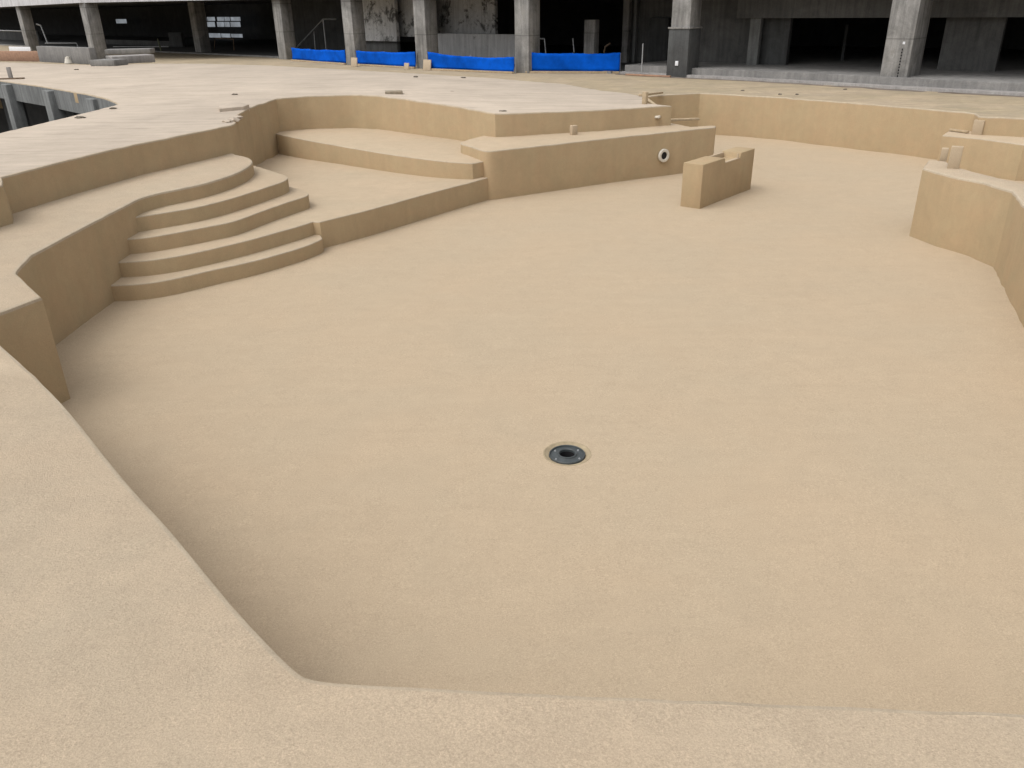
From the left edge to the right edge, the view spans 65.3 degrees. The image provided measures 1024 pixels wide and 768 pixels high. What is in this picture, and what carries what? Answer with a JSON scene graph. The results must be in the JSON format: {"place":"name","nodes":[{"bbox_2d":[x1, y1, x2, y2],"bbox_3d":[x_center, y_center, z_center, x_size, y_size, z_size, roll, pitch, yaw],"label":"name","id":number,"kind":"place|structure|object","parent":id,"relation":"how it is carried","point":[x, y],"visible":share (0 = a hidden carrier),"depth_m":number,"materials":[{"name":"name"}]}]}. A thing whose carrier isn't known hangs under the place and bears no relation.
{"place":"outdoors","nodes":[
{"label":"outdoors","id":0,"kind":"place"},
{"bbox_2d":[0,82,116,132],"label":"stairwell wall","id":1,"kind":"structure","parent":0,"point":[25,106],"depth_m":35.32,"materials":[{"name":"concrete"}]},
{"bbox_2d":[0,62,671,226],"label":"terrace deck","id":2,"kind":"structure","parent":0,"point":[162,117],"depth_m":26.18,"materials":[{"name":"beige concrete"}]},
{"bbox_2d":[0,67,24,79],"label":"survey stake","id":3,"kind":"object","parent":2,"relation":"on","point":[9,73],"visible":1,"depth_m":37.34,"materials":[{"name":"wood"}]},
{"bbox_2d":[0,51,39,61],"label":"orange board","id":4,"kind":"object","parent":2,"relation":"on","point":[29,56],"visible":1,"depth_m":51.28,"materials":[{"name":"orange wood"}]},
{"bbox_2d":[36,46,96,64],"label":"wall","id":5,"kind":"structure","parent":2,"relation":"on","point":[76,55],"depth_m":48.28,"materials":[{"name":"concrete"}]},
{"bbox_2d":[45,43,78,46],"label":"metal railing","id":6,"kind":"object","parent":5,"relation":"on","point":[62,43],"visible":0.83,"depth_m":84.81,"materials":[{"name":"metal"}]},
{"bbox_2d":[64,56,72,63],"bbox_3d":[-26.776,-19.554,48.242,0.520,0.400,0.516,-1,25,0],"label":"cement bag","id":7,"kind":"object","parent":2,"relation":"on","point":[68,60],"visible":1,"depth_m":48.10,"materials":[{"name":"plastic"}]},
{"bbox_2d":[90,48,154,65],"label":"stone plinth","id":8,"kind":"structure","parent":2,"relation":"on","point":[141,55],"depth_m":47.72,"materials":[{"name":"concrete"}]},
{"bbox_2d":[219,102,249,111],"bbox_3d":[-8.614,-8.566,24.828,0.877,0.205,1.674,-8,26,-15],"label":"raised patch","id":9,"kind":"object","parent":2,"relation":"on","point":[235,106],"visible":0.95,"depth_m":24.41,"materials":[{"name":"beige concrete"}]},
{"bbox_2d":[229,117,240,121],"bbox_3d":[-7.684,-7.292,22.066,0.349,0.146,0.342,-1,25,0],"label":"broken lump","id":10,"kind":"object","parent":2,"relation":"on","point":[235,119],"visible":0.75,"depth_m":21.98,"materials":[{"name":"beige concrete"}]},
{"bbox_2d":[276,128,483,178],"bbox_3d":[-4.219,-7.763,27.334,11.978,1.571,5.317,18,31,34],"label":"ledge","id":11,"kind":"object","parent":2,"relation":"attached to","point":[403,153],"visible":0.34,"depth_m":24.85,"materials":[{"name":"beige concrete"}]},
{"bbox_2d":[385,90,402,93],"bbox_3d":[-4.210,-10.384,28.468,0.620,0.120,0.450,-5,26,-8],"label":"timber block","id":12,"kind":"object","parent":2,"relation":"on","point":[393,91],"depth_m":28.28,"materials":[{"name":"beige wood"}]},
{"bbox_2d":[642,92,647,103],"bbox_3d":[4.420,-9.446,26.558,0.120,0.500,0.180,-17,30,-31],"label":"board","id":13,"kind":"object","parent":2,"relation":"on","point":[644,97],"visible":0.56,"depth_m":26.49,"materials":[{"name":"beige wood"}]},
{"bbox_2d":[639,92,662,95],"bbox_3d":[5.357,-11.128,30.638,0.154,0.391,4.386,8,27,18],"label":"timber batten","id":14,"kind":"object","parent":2,"relation":"on","point":[653,93],"visible":0.8,"depth_m":30.80,"materials":[{"name":"beige wood"}]},
{"bbox_2d":[0,153,1023,767],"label":"pool coping","id":15,"kind":"object","parent":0,"point":[130,637],"visible":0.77,"depth_m":4.54,"materials":[{"name":"beige concrete"}]},
{"bbox_2d":[0,45,1023,159],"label":"forecourt","id":16,"kind":"structure","parent":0,"point":[915,124],"depth_m":31.44,"materials":[{"name":"beige concrete"}]},
{"bbox_2d":[9,47,31,50],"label":"white sheet","id":17,"kind":"object","parent":16,"relation":"on","point":[19,48],"visible":0.56,"depth_m":78.26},
{"bbox_2d":[113,46,168,46],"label":"metal railing","id":18,"kind":"object","parent":16,"relation":"on","point":[140,46],"visible":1,"depth_m":73.91,"materials":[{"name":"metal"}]},
{"bbox_2d":[291,48,345,64],"bbox_3d":[-13.577,-22.932,55.786,0.320,0.932,7.493,-22,32,-37],"label":"barrier sheet","id":19,"kind":"object","parent":16,"relation":"on","point":[321,56],"visible":1,"depth_m":55.53,"materials":[{"name":"blue plastic"}]},
{"bbox_2d":[351,57,357,66],"bbox_3d":[-10.170,-20.741,51.491,0.600,0.540,0.137,20,32,37],"label":"leaning board","id":20,"kind":"object","parent":16,"relation":"on","point":[353,62],"visible":1,"depth_m":51.46,"materials":[{"name":"beige wood"}]},
{"bbox_2d":[356,51,417,68],"bbox_3d":[-8.197,-20.687,50.814,6.382,0.960,0.320,22,33,39],"label":"barrier sheet","id":21,"kind":"object","parent":16,"relation":"on","point":[389,59],"visible":0.93,"depth_m":50.48,"materials":[{"name":"blue plastic"}]},
{"bbox_2d":[404,63,408,68],"bbox_3d":[-6.390,-19.285,48.487,0.400,0.362,0.110,20,32,37],"label":"leaning board","id":22,"kind":"object","parent":16,"relation":"on","point":[406,65],"visible":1,"depth_m":48.45,"materials":[{"name":"beige wood"}]},
{"bbox_2d":[423,59,430,69],"bbox_3d":[-5.044,-18.965,47.498,0.650,0.584,0.144,20,32,37],"label":"leaning board","id":23,"kind":"object","parent":16,"relation":"on","point":[426,64],"visible":1,"depth_m":47.47,"materials":[{"name":"beige wood"}]},
{"bbox_2d":[428,52,515,73],"bbox_3d":[-2.449,-18.429,45.767,6.466,1.017,0.320,17,31,33],"label":"barrier sheet","id":24,"kind":"object","parent":16,"relation":"on","point":[443,62],"visible":1,"depth_m":45.66,"materials":[{"name":"blue plastic"}]},
{"bbox_2d":[0,0,1023,95],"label":"unfinished building","id":25,"kind":"structure","parent":16,"relation":"on","point":[968,46],"depth_m":50.19,"materials":[{"name":"concrete"}]},
{"bbox_2d":[36,23,47,42],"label":"leaning prop","id":26,"kind":"object","parent":25,"relation":"on","point":[43,31],"visible":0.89,"depth_m":89.22,"materials":[{"name":"metal"}]},
{"bbox_2d":[116,19,126,22],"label":"window","id":27,"kind":"structure","parent":25,"relation":"in","point":[117,20],"depth_m":117.60,"materials":[{"name":"grey"}]},
{"bbox_2d":[207,17,214,20],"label":"window","id":28,"kind":"structure","parent":25,"relation":"in","point":[208,18],"depth_m":102.50,"materials":[{"name":"grey"}]},
{"bbox_2d":[207,22,214,26],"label":"window","id":29,"kind":"structure","parent":25,"relation":"in","point":[210,24],"depth_m":102.95,"materials":[{"name":"grey"}]},
{"bbox_2d":[209,33,220,37],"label":"window","id":30,"kind":"structure","parent":25,"relation":"in","point":[216,35],"depth_m":103.10,"materials":[{"name":"grey"}]},
{"bbox_2d":[217,22,223,26],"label":"window","id":31,"kind":"structure","parent":25,"relation":"in","point":[219,24],"depth_m":101.58,"materials":[{"name":"grey"}]},
{"bbox_2d":[214,38,234,49],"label":"metal railing","id":32,"kind":"object","parent":25,"relation":"on","point":[224,38],"visible":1,"depth_m":69.53,"materials":[{"name":"metal"}]},
{"bbox_2d":[221,34,230,37],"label":"window","id":33,"kind":"structure","parent":25,"relation":"in","point":[222,35],"depth_m":101.56,"materials":[{"name":"grey"}]},
{"bbox_2d":[230,17,240,20],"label":"window","id":34,"kind":"structure","parent":25,"relation":"in","point":[232,18],"depth_m":99.11,"materials":[{"name":"grey"}]},
{"bbox_2d":[230,22,240,26],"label":"window","id":35,"kind":"structure","parent":25,"relation":"in","point":[233,24],"depth_m":99.49,"materials":[{"name":"grey"}]},
{"bbox_2d":[231,34,242,37],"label":"window","id":36,"kind":"structure","parent":25,"relation":"in","point":[232,35],"depth_m":100.00,"materials":[{"name":"grey"}]},
{"bbox_2d":[296,18,336,49],"bbox_3d":[-15.930,-28.134,64.641,6.037,2.630,0.120,20,32,37],"label":"stair railing","id":37,"kind":"object","parent":25,"relation":"on","point":[312,30],"visible":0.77,"depth_m":63.91,"materials":[{"name":"metal"}]},
{"bbox_2d":[525,52,620,72],"bbox_3d":[3.294,-17.573,43.675,5.274,1.080,0.319,6,26,14],"label":"barrier sheet","id":38,"kind":"object","parent":16,"relation":"on","point":[569,63],"visible":1,"depth_m":43.59,"materials":[{"name":"blue plastic"}]},
{"bbox_2d":[641,43,643,73],"bbox_3d":[6.687,-16.643,41.035,0.055,1.550,0.055,-11,27,-20],"label":"upright rod","id":39,"kind":"object","parent":16,"relation":"on","point":[642,58],"visible":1,"depth_m":40.99,"materials":[{"name":"metal"}]},
{"bbox_2d":[666,26,701,77],"bbox_3d":[8.647,-16.737,40.279,1.240,2.315,1.240,20,32,37],"label":"column casing","id":40,"kind":"object","parent":16,"relation":"on","point":[683,51],"depth_m":39.86,"materials":[{"name":"concrete"}]},
{"bbox_2d":[615,74,1023,96],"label":"dirt strip","id":41,"kind":"object","parent":16,"relation":"on","point":[842,86],"visible":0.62,"depth_m":34.22,"materials":[{"name":"brown soil"}]},
{"bbox_2d":[625,74,670,76],"bbox_3d":[6.974,-15.855,41.055,2.690,0.080,0.120,20,32,37],"label":"orange lath","id":42,"kind":"object","parent":41,"relation":"on","point":[649,75],"visible":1,"depth_m":40.98,"materials":[{"name":"wood"}]},
{"bbox_2d":[56,135,1023,714],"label":"pool floor","id":43,"kind":"structure","parent":0,"point":[782,399],"depth_m":10.11,"materials":[{"name":"beige concrete"}]},
{"bbox_2d":[111,166,323,300],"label":"curved steps","id":44,"kind":"structure","parent":43,"relation":"on","point":[261,197],"depth_m":16.87,"materials":[{"name":"beige concrete"}]},
{"bbox_2d":[119,154,487,276],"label":"entry platform","id":45,"kind":"structure","parent":43,"relation":"on","point":[348,203],"depth_m":19.98,"materials":[{"name":"beige concrete"}]},
{"bbox_2d":[543,441,590,465],"bbox_3d":[0.682,0.950,9.917,0.616,0.219,0.620,-1,25,0],"label":"floor drain","id":46,"kind":"object","parent":43,"relation":"in","point":[567,453],"visible":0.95,"depth_m":9.91,"materials":[{"name":"grey plastic"}]},
{"bbox_2d":[461,123,715,199],"bbox_3d":[2.321,-7.159,25.602,8.590,1.756,2.972,-14,28,-26],"label":"long bench","id":47,"kind":"object","parent":43,"relation":"on","point":[514,166],"visible":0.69,"depth_m":24.06,"materials":[{"name":"beige concrete"}]},
{"bbox_2d":[570,125,577,134],"bbox_3d":[1.907,-7.851,24.736,0.200,0.300,0.160,-14,28,-26],"label":"stub post","id":48,"kind":"object","parent":47,"relation":"on","point":[573,129],"visible":1,"depth_m":24.67,"materials":[{"name":"beige concrete"}]},
{"bbox_2d":[658,149,668,161],"bbox_3d":[4.788,-7.212,25.230,0.410,0.410,0.095,-14,28,-26],"label":"pipe fitting","id":49,"kind":"object","parent":47,"relation":"attached to","point":[663,155],"visible":1,"depth_m":25.20,"materials":[{"name":"plastic"}]},
{"bbox_2d":[671,118,699,120],"bbox_3d":[5.820,-8.985,27.149,1.104,0.070,0.154,-5,26,-8],"label":"timber batten","id":50,"kind":"object","parent":47,"relation":"on","point":[683,119],"visible":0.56,"depth_m":27.11,"materials":[{"name":"beige wood"}]},
{"bbox_2d":[680,147,754,208],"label":"skimmer block","id":51,"kind":"structure","parent":43,"relation":"on","point":[714,178],"depth_m":21.77,"materials":[{"name":"beige concrete"}]},
{"bbox_2d":[909,160,1023,326],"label":"pool side wall","id":52,"kind":"structure","parent":43,"relation":"on","point":[977,216],"depth_m":16.76,"materials":[{"name":"concrete"}]},
{"bbox_2d":[939,147,948,161],"bbox_3d":[10.149,-5.389,18.765,0.150,0.300,0.140,12,28,26],"label":"stub post","id":53,"kind":"object","parent":52,"relation":"on","point":[944,154],"visible":1,"depth_m":18.71,"materials":[{"name":"beige concrete"}]},
{"bbox_2d":[947,146,963,168],"bbox_3d":[9.875,-5.040,17.805,0.240,0.500,0.160,12,28,26],"label":"stub post","id":54,"kind":"object","parent":52,"relation":"on","point":[955,156],"visible":1,"depth_m":17.73,"materials":[{"name":"beige concrete"}]},
{"bbox_2d":[937,131,1023,180],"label":"spa ledge","id":55,"kind":"object","parent":43,"relation":"on","point":[1000,157],"visible":0.61,"depth_m":24.62,"materials":[{"name":"concrete"}]},
{"bbox_2d":[949,129,968,132],"bbox_3d":[14.499,-8.215,25.929,0.132,0.060,0.652,-12,27,-22],"label":"timber batten","id":56,"kind":"object","parent":55,"relation":"on","point":[958,130],"visible":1,"depth_m":25.86,"materials":[{"name":"beige wood"}]},
{"bbox_2d":[971,119,984,134],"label":"pier","id":57,"kind":"structure","parent":0,"point":[978,127],"depth_m":25.34,"materials":[{"name":"beige concrete"}]}
]}

